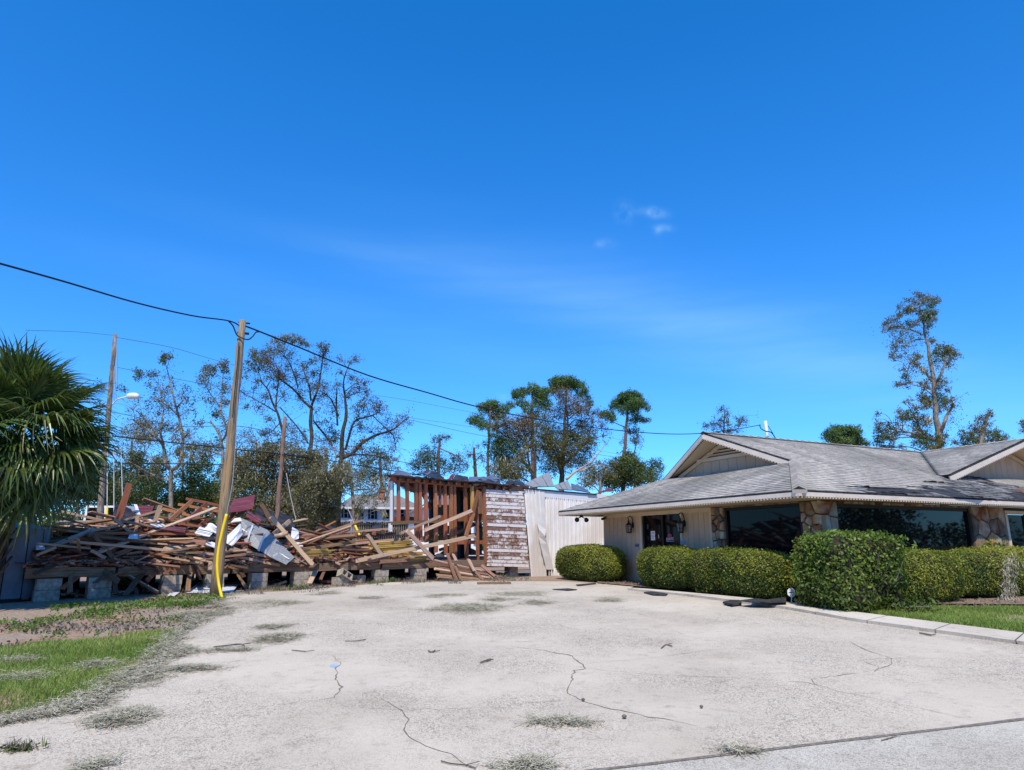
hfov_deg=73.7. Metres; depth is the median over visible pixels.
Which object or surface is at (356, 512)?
vine covered thicket
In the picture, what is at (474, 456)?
broken snag
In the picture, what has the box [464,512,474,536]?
broken board
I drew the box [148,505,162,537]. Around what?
broken board
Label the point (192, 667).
moss clump
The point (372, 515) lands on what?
window
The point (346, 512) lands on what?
window
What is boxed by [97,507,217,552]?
broken board
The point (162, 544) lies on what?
broken board
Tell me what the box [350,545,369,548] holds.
broken board
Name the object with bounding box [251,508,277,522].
dark sheet
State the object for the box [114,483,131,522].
broken board
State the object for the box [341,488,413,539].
white house
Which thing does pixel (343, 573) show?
loose block
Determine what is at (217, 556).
guy wire
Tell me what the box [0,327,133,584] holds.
palm tree
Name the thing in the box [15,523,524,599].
splinter debris
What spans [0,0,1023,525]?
sky
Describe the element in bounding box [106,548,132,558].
broken board
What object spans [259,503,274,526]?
broken board
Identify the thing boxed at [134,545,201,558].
broken board
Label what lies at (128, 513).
dark sheet
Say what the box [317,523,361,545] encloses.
broken board
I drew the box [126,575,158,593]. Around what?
broken board
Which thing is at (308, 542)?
broken board
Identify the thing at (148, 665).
moss litter
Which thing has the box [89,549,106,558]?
broken board
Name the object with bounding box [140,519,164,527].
pale sheet
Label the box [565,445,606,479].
fallen limb
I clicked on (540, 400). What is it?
pine tree
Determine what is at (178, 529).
maroon roof sheet
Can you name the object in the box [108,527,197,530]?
broken board
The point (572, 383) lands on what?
pine tree
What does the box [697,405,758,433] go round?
sparse tree
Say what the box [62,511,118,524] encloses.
broken board
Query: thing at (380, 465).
dark oak
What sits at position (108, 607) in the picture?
weeds
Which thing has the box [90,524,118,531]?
broken board
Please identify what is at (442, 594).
moss clump
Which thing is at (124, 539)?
broken board
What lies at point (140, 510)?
maroon roof sheet
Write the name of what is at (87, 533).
broken board
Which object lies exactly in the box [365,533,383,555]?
broken board
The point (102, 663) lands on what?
moss clump
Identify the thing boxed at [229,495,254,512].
maroon roof sheet
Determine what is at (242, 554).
broken board
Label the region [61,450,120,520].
undergrowth tree
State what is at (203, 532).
pale sheet
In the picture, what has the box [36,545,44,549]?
pale sheet
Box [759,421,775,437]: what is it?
utility pole
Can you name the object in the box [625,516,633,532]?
wall lantern
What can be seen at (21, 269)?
overhead cable
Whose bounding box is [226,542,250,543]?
broken board
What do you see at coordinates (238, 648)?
moss clump
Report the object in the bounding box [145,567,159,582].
broken board
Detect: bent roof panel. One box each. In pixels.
[524,472,553,487]
[554,481,571,490]
[571,483,589,492]
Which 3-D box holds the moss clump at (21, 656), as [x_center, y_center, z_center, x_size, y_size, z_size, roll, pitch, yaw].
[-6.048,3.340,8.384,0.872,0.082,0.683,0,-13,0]
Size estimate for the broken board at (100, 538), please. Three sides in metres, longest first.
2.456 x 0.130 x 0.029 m
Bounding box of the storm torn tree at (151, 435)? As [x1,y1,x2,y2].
[93,349,201,516]
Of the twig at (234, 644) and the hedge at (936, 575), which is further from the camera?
the hedge at (936, 575)
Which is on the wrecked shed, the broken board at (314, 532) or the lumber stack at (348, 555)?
the lumber stack at (348, 555)
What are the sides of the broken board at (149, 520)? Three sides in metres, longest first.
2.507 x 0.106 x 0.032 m
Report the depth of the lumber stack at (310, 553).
18.34 m
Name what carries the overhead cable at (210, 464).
attached to the utility pole at (278, 494)
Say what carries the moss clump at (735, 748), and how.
on the driveway
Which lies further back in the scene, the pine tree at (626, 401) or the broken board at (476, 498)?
the pine tree at (626, 401)
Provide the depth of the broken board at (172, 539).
15.86 m
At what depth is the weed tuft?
5.24 m
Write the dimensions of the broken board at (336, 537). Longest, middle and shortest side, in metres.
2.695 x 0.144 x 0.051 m
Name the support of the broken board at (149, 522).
on the splinter debris
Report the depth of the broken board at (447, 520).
20.96 m
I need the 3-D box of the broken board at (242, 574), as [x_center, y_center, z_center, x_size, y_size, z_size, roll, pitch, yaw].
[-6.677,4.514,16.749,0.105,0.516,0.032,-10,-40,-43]
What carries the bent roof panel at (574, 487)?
on the wrecked shed
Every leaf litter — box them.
[0,603,213,645]
[109,594,249,693]
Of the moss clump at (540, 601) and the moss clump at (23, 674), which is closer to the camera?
the moss clump at (23, 674)
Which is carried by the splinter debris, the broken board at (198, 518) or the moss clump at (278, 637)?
the broken board at (198, 518)
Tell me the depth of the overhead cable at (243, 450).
32.22 m
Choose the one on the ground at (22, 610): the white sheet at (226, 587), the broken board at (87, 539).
the white sheet at (226, 587)
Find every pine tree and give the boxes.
[465,396,511,475]
[506,381,554,487]
[548,372,593,467]
[597,387,652,456]
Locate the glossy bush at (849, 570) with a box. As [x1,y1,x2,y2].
[789,525,916,612]
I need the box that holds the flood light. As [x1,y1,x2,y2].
[575,515,588,521]
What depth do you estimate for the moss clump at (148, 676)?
7.39 m
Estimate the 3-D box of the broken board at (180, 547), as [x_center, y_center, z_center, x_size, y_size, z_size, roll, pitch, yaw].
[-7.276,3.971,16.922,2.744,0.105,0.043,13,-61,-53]
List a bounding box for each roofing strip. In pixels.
[553,588,576,590]
[576,583,595,585]
[644,591,667,595]
[723,600,741,605]
[740,597,785,602]
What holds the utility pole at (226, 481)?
on the ground at (22, 610)
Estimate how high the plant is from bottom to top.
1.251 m
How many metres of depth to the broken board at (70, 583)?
14.23 m
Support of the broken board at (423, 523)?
on the wrecked shed
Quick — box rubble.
[32,527,380,568]
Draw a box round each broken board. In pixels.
[31,524,77,533]
[32,550,188,558]
[32,557,74,574]
[34,528,95,555]
[36,546,56,556]
[37,542,90,549]
[37,559,64,564]
[39,545,90,558]
[44,530,146,546]
[46,540,120,546]
[49,518,182,542]
[51,525,100,531]
[51,542,84,554]
[52,514,105,530]
[52,529,148,535]
[55,522,105,526]
[56,520,113,522]
[58,554,87,558]
[59,511,170,526]
[59,527,145,589]
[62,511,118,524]
[67,558,74,593]
[70,540,213,555]
[71,535,139,549]
[76,538,80,551]
[86,532,140,544]
[87,534,157,544]
[87,537,194,542]
[89,511,147,527]
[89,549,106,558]
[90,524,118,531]
[93,535,115,560]
[93,568,116,583]
[94,532,194,534]
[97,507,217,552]
[101,539,181,545]
[102,565,120,583]
[103,570,129,579]
[106,536,180,539]
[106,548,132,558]
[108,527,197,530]
[112,570,117,592]
[113,517,132,531]
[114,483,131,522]
[117,521,156,527]
[118,558,179,568]
[120,510,155,521]
[120,519,202,536]
[122,556,171,558]
[122,572,145,595]
[123,531,179,535]
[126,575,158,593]
[134,517,138,531]
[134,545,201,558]
[138,518,189,529]
[142,497,233,530]
[143,515,196,527]
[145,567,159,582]
[146,536,205,544]
[146,553,168,556]
[146,554,203,565]
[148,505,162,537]
[153,516,276,530]
[161,551,211,562]
[163,518,197,536]
[163,544,248,549]
[163,564,180,574]
[166,515,210,523]
[177,522,236,524]
[179,556,253,569]
[180,535,210,541]
[182,551,203,553]
[185,572,192,591]
[192,564,201,579]
[194,536,215,539]
[195,549,246,556]
[206,533,263,541]
[206,552,256,557]
[208,561,212,570]
[225,553,279,566]
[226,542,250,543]
[230,548,298,562]
[235,563,245,577]
[236,573,246,587]
[242,518,307,531]
[247,520,274,527]
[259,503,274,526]
[269,516,313,564]
[270,524,306,532]
[272,519,290,535]
[282,533,355,541]
[285,529,338,542]
[286,525,350,549]
[287,540,326,542]
[289,543,326,544]
[297,528,367,545]
[297,534,340,539]
[300,520,361,542]
[300,547,340,554]
[302,540,355,549]
[303,535,325,546]
[307,569,318,583]
[309,562,318,567]
[316,521,335,531]
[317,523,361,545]
[319,571,325,579]
[333,539,360,548]
[334,538,378,542]
[340,551,369,555]
[342,548,383,552]
[343,537,410,545]
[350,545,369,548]
[356,534,475,562]
[363,556,388,563]
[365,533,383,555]
[379,558,409,563]
[399,515,440,534]
[405,529,433,560]
[423,509,472,531]
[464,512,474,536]
[472,490,479,512]
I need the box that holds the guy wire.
[216,379,238,597]
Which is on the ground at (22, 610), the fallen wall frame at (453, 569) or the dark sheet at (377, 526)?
the fallen wall frame at (453, 569)
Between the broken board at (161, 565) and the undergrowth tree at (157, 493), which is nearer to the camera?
the broken board at (161, 565)
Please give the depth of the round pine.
60.23 m
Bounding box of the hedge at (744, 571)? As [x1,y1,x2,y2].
[683,544,799,598]
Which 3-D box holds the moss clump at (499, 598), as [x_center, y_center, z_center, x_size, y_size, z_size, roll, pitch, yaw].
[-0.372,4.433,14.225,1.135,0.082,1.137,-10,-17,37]
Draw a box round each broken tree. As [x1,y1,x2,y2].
[405,432,471,495]
[949,408,1010,506]
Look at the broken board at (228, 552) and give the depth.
16.66 m
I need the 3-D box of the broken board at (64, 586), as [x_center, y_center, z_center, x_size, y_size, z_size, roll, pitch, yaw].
[-9.048,3.784,15.257,0.134,0.038,2.494,9,22,10]
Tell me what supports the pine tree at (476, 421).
on the ground at (22, 610)
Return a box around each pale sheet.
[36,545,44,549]
[128,534,137,538]
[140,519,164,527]
[195,527,212,536]
[204,523,216,532]
[206,542,214,547]
[291,527,298,539]
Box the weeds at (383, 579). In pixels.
[177,574,529,591]
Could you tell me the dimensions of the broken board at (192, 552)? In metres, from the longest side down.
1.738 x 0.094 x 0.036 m
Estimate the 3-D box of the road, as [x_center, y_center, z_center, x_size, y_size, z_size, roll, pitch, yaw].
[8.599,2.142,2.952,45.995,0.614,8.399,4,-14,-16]
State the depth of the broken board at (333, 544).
18.77 m
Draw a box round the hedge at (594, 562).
[554,543,627,581]
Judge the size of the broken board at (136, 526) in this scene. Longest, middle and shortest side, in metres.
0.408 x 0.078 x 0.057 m
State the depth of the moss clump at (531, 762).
4.91 m
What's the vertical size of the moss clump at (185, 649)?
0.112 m
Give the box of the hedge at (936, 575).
[900,548,967,603]
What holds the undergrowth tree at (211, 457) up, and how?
on the ground at (22, 610)
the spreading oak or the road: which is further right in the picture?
the road
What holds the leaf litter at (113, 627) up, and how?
on the ground at (22, 610)
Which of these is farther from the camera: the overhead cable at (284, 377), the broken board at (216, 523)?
the overhead cable at (284, 377)
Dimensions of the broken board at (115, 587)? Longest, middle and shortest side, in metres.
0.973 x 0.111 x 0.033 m
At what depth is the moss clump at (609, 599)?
13.88 m
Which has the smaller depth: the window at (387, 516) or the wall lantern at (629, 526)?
the wall lantern at (629, 526)
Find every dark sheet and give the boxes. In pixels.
[112,504,139,520]
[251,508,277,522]
[275,512,293,527]
[314,525,333,529]
[366,524,381,534]
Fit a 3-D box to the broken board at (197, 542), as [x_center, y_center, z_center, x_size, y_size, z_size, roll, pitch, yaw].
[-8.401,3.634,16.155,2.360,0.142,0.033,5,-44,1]
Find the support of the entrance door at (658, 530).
in the office building
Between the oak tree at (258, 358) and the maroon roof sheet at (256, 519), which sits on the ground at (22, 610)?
the oak tree at (258, 358)
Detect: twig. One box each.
[95,724,120,727]
[213,642,249,649]
[441,760,479,768]
[919,632,935,635]
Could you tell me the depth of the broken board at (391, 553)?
19.91 m
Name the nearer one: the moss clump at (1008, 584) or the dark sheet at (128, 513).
the moss clump at (1008, 584)
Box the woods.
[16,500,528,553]
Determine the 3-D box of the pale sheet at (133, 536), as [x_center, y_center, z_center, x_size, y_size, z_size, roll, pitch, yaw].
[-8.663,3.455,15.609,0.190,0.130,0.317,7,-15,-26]
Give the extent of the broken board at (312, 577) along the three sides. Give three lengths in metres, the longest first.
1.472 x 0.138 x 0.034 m
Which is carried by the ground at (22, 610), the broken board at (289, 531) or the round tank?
the round tank
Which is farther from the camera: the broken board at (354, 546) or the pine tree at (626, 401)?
the pine tree at (626, 401)
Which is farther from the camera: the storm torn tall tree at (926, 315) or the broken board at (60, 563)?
the storm torn tall tree at (926, 315)
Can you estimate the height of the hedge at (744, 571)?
1.107 m
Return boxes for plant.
[980,538,1007,547]
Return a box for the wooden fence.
[341,521,408,539]
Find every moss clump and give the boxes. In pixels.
[0,651,51,661]
[0,664,68,682]
[14,693,123,716]
[56,748,132,769]
[63,656,128,670]
[64,703,179,733]
[74,665,191,688]
[134,643,226,658]
[151,660,229,672]
[161,605,275,618]
[195,643,267,652]
[228,598,311,606]
[235,630,316,645]
[239,621,305,629]
[299,589,340,595]
[354,595,390,598]
[400,601,515,614]
[418,593,471,597]
[473,595,519,600]
[481,749,578,769]
[489,590,551,596]
[510,709,612,731]
[515,598,567,605]
[593,594,627,602]
[703,736,772,761]
[997,552,1023,600]
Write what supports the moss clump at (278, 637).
on the driveway
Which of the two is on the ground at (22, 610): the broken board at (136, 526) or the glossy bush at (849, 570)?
the glossy bush at (849, 570)
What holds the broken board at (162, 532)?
on the splinter debris
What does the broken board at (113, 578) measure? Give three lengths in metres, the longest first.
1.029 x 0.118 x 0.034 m
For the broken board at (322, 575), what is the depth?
18.06 m
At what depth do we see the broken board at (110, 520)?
16.62 m
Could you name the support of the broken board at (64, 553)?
on the broken board
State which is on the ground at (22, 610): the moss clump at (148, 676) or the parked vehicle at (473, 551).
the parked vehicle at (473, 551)
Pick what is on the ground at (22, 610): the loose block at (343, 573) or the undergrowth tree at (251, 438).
the undergrowth tree at (251, 438)
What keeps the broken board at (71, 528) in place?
on the splinter debris
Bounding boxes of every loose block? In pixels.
[331,577,348,584]
[336,568,352,581]
[351,575,365,582]
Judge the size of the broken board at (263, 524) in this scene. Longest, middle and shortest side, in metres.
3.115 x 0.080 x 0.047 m
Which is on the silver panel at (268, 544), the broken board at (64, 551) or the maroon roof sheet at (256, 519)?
the maroon roof sheet at (256, 519)
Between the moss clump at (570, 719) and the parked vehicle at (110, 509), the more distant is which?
the parked vehicle at (110, 509)
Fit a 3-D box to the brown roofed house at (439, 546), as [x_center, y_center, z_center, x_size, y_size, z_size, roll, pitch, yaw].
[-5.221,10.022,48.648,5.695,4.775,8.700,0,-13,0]
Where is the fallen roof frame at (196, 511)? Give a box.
[162,497,246,527]
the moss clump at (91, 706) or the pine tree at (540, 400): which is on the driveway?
the moss clump at (91, 706)
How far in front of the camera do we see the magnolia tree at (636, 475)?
45.12 m
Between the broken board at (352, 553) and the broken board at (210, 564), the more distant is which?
the broken board at (352, 553)
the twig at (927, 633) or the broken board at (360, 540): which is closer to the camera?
the twig at (927, 633)
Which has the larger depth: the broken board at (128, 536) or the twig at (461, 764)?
the broken board at (128, 536)
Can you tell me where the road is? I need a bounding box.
[609,720,1023,769]
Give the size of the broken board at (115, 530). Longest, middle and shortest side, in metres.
3.239 x 0.064 x 0.044 m
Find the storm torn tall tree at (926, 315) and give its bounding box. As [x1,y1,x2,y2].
[871,289,970,450]
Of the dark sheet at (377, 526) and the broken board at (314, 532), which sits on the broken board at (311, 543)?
the broken board at (314, 532)
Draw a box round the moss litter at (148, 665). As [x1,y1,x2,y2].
[0,589,254,725]
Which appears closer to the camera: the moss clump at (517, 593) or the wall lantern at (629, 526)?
the moss clump at (517, 593)
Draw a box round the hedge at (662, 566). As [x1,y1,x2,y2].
[635,544,696,589]
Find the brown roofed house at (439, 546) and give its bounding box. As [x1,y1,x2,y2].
[409,494,475,554]
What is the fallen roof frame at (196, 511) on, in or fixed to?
on the broken board at (198, 518)
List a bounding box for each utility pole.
[95,334,139,524]
[209,319,261,595]
[275,416,295,519]
[324,447,360,534]
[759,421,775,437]
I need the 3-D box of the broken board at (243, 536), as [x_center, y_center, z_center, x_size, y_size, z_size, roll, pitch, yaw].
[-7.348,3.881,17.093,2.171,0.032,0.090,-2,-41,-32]
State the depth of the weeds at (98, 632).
11.13 m
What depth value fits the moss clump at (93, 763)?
4.93 m
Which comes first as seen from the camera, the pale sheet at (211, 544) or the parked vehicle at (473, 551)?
the pale sheet at (211, 544)
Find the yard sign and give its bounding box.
[787,588,795,602]
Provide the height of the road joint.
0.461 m
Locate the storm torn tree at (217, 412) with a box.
[189,357,252,498]
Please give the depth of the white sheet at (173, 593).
15.10 m
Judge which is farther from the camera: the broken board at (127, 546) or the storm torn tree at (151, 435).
the storm torn tree at (151, 435)
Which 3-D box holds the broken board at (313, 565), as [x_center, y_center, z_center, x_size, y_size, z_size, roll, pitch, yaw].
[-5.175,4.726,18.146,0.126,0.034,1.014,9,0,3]
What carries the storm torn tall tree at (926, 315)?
on the ground at (22, 610)
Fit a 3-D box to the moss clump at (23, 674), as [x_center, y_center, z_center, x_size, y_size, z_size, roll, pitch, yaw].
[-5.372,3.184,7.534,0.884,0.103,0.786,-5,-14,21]
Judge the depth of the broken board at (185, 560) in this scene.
15.64 m
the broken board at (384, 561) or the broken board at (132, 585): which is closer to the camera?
the broken board at (132, 585)
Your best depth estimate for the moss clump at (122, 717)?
6.00 m
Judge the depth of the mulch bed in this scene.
13.96 m
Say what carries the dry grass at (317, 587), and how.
on the ground at (22, 610)
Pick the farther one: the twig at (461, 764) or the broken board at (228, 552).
the broken board at (228, 552)
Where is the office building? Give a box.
[558,431,1023,597]
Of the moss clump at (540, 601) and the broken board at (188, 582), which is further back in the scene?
the broken board at (188, 582)
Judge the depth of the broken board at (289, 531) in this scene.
18.99 m
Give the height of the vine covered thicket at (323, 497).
6.991 m
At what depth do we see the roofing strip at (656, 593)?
15.09 m
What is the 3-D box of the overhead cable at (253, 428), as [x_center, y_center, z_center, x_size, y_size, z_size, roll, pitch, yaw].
[-9.066,4.111,41.603,4.420,0.663,28.540,-7,-15,28]
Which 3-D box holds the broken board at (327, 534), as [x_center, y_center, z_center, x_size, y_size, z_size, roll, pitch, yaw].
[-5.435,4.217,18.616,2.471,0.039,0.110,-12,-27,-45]
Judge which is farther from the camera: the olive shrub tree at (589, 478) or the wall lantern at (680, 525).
the olive shrub tree at (589, 478)
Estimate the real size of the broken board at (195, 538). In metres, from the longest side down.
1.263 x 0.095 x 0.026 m
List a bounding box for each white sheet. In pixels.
[168,592,178,595]
[187,580,209,592]
[222,584,236,591]
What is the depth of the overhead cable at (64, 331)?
28.68 m
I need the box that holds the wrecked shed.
[24,469,609,601]
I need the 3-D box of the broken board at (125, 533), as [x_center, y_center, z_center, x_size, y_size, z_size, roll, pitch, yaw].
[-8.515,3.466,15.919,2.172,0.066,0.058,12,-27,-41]
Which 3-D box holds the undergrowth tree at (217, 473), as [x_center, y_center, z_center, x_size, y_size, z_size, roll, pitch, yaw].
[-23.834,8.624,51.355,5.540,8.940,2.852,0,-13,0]
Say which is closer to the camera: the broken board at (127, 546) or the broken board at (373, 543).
the broken board at (127, 546)
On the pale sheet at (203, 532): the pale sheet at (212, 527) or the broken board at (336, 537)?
the pale sheet at (212, 527)
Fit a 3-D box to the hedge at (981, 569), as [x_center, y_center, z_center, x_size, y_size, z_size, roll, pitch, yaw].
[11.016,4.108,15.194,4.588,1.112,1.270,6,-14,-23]
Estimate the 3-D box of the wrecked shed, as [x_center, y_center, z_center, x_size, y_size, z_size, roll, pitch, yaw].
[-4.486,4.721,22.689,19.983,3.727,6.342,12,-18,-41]
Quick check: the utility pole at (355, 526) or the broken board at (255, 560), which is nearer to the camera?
the broken board at (255, 560)
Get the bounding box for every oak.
[305,351,415,527]
[354,443,400,494]
[483,411,544,488]
[518,383,612,490]
[644,454,665,484]
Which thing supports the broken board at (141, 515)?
on the wrecked shed
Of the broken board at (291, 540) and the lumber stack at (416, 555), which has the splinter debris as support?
the broken board at (291, 540)
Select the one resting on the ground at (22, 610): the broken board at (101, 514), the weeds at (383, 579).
the weeds at (383, 579)
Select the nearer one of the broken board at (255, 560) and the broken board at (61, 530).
the broken board at (61, 530)
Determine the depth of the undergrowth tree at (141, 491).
44.47 m
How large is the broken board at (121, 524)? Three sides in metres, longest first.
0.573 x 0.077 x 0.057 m
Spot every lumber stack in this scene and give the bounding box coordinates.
[292,548,334,557]
[336,552,368,556]
[367,540,416,554]
[383,551,427,560]
[420,533,475,541]
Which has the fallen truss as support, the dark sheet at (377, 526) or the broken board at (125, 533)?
the dark sheet at (377, 526)
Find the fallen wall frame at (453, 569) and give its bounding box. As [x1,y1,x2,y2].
[426,553,510,583]
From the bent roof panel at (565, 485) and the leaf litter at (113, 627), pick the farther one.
the bent roof panel at (565, 485)
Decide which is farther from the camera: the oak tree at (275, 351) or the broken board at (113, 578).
the oak tree at (275, 351)
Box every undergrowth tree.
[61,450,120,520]
[94,447,158,505]
[111,417,159,480]
[128,453,187,518]
[166,455,220,527]
[172,440,220,518]
[177,423,224,522]
[205,452,243,518]
[233,425,265,527]
[268,423,308,450]
[314,434,375,526]
[375,454,409,494]
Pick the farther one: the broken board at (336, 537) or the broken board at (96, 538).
the broken board at (336, 537)
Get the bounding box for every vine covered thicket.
[228,437,357,532]
[328,458,389,539]
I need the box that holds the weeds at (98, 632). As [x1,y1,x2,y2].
[38,599,188,638]
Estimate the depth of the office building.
16.59 m
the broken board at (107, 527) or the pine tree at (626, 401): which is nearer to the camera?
the broken board at (107, 527)
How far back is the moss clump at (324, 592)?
15.44 m
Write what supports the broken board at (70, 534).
on the splinter debris
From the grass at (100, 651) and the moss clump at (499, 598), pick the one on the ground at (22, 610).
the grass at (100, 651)
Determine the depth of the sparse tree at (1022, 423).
40.31 m
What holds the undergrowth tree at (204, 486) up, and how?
on the ground at (22, 610)
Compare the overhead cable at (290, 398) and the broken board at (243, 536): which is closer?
the broken board at (243, 536)
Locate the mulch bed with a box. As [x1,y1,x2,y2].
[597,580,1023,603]
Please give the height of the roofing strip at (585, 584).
0.031 m
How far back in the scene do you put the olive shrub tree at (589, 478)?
44.69 m
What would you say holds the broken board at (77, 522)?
on the splinter debris
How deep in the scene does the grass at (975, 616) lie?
11.70 m
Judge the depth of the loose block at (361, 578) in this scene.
18.99 m
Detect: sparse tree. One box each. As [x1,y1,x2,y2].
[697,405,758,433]
[1016,417,1023,433]
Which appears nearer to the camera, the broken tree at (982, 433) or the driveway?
the driveway
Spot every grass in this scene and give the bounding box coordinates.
[0,627,177,713]
[164,574,531,596]
[841,603,1023,632]
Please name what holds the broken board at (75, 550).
on the broken board at (78, 544)
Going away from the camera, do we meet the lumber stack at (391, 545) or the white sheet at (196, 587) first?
the white sheet at (196, 587)
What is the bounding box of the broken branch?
[884,596,942,613]
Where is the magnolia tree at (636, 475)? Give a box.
[599,448,655,493]
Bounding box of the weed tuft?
[0,735,50,753]
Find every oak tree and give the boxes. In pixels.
[232,346,298,486]
[263,332,340,528]
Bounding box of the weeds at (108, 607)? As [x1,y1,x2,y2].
[0,592,225,632]
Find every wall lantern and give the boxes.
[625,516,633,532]
[676,512,685,532]
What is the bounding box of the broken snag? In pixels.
[455,438,489,476]
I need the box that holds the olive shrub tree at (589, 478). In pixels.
[575,458,620,493]
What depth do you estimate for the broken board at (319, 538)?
18.35 m
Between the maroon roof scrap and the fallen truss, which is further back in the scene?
the maroon roof scrap
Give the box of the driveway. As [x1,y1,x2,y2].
[0,581,1023,769]
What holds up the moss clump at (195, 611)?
on the driveway
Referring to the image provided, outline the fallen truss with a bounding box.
[299,527,395,540]
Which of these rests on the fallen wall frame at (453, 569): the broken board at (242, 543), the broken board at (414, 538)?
the broken board at (414, 538)
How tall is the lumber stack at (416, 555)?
0.312 m
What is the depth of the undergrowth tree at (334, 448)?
52.38 m
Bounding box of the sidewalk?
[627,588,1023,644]
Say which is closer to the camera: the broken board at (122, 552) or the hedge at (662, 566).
the broken board at (122, 552)
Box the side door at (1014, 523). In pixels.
[1004,511,1023,547]
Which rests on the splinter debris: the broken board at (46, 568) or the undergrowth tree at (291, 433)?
the broken board at (46, 568)
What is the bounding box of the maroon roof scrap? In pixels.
[597,488,613,493]
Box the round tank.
[0,522,52,602]
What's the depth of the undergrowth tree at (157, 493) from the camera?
45.65 m
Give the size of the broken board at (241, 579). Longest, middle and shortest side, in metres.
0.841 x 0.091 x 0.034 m
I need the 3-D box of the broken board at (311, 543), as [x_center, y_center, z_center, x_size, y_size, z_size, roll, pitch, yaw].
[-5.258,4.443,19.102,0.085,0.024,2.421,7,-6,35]
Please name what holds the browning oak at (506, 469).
on the ground at (22, 610)
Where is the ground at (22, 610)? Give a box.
[0,550,1023,715]
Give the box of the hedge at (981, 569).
[945,545,1023,597]
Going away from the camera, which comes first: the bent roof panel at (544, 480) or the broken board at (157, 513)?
the broken board at (157, 513)
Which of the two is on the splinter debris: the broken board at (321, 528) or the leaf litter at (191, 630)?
the broken board at (321, 528)
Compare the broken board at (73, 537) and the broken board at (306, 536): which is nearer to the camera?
the broken board at (73, 537)
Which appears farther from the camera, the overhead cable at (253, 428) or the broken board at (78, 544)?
the overhead cable at (253, 428)
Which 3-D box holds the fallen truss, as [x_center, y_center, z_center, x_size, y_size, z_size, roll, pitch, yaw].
[-4.708,4.394,20.050,0.376,0.478,3.440,-12,-18,41]
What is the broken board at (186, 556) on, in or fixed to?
on the splinter debris
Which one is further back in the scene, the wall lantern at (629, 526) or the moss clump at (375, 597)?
the wall lantern at (629, 526)
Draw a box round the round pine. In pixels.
[818,423,870,446]
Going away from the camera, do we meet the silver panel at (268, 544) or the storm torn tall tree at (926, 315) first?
the silver panel at (268, 544)
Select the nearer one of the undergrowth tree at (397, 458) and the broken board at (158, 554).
the broken board at (158, 554)
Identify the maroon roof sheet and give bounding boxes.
[134,504,153,514]
[159,526,185,532]
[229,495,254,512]
[245,511,261,524]
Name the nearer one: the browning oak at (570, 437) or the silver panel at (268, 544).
the silver panel at (268, 544)
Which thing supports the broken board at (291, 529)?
on the splinter debris
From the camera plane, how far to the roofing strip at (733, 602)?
13.06 m
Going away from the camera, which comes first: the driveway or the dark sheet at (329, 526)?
the driveway
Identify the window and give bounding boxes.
[344,509,347,517]
[370,509,374,519]
[385,509,389,518]
[724,503,802,556]
[836,504,973,551]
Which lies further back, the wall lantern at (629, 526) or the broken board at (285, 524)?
the wall lantern at (629, 526)
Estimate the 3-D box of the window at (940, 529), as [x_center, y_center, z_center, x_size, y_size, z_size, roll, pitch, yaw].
[8.753,3.494,15.059,4.512,1.597,0.080,6,-15,-25]
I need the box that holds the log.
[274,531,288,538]
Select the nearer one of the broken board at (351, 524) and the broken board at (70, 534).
the broken board at (70, 534)
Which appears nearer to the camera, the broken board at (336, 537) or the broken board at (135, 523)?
the broken board at (135, 523)
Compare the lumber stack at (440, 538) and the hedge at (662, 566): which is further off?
the lumber stack at (440, 538)
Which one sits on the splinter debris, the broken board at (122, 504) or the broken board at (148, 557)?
the broken board at (148, 557)
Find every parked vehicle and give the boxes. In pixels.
[83,506,142,527]
[435,546,483,556]
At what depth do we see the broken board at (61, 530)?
15.24 m
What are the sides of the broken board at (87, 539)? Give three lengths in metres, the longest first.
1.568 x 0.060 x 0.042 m
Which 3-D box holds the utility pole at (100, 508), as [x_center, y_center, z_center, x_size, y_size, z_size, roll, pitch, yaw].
[-16.499,2.513,28.892,1.164,10.558,4.382,11,-17,-39]
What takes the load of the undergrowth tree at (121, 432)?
on the ground at (22, 610)
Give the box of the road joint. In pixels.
[586,718,1023,769]
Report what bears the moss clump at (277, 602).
on the driveway
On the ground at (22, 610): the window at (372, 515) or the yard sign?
the yard sign
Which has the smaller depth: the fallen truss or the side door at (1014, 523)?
the side door at (1014, 523)
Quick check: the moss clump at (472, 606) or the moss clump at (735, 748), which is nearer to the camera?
the moss clump at (735, 748)
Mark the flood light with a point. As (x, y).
(586, 519)
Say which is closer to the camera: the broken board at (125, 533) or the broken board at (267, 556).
the broken board at (125, 533)
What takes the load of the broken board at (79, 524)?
on the splinter debris
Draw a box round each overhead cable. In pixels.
[0,263,238,325]
[29,330,106,334]
[112,435,426,476]
[112,462,313,468]
[113,412,456,470]
[117,337,630,441]
[118,367,620,454]
[245,325,758,433]
[412,420,616,457]
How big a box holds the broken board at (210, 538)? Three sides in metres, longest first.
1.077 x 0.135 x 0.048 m
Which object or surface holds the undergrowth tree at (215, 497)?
on the ground at (22, 610)
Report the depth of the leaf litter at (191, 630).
10.76 m
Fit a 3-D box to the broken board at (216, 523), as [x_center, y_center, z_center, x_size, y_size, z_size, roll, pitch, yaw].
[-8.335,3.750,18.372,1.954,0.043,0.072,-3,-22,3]
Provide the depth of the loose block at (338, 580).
18.20 m
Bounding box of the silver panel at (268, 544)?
[227,518,293,563]
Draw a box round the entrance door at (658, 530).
[642,514,680,548]

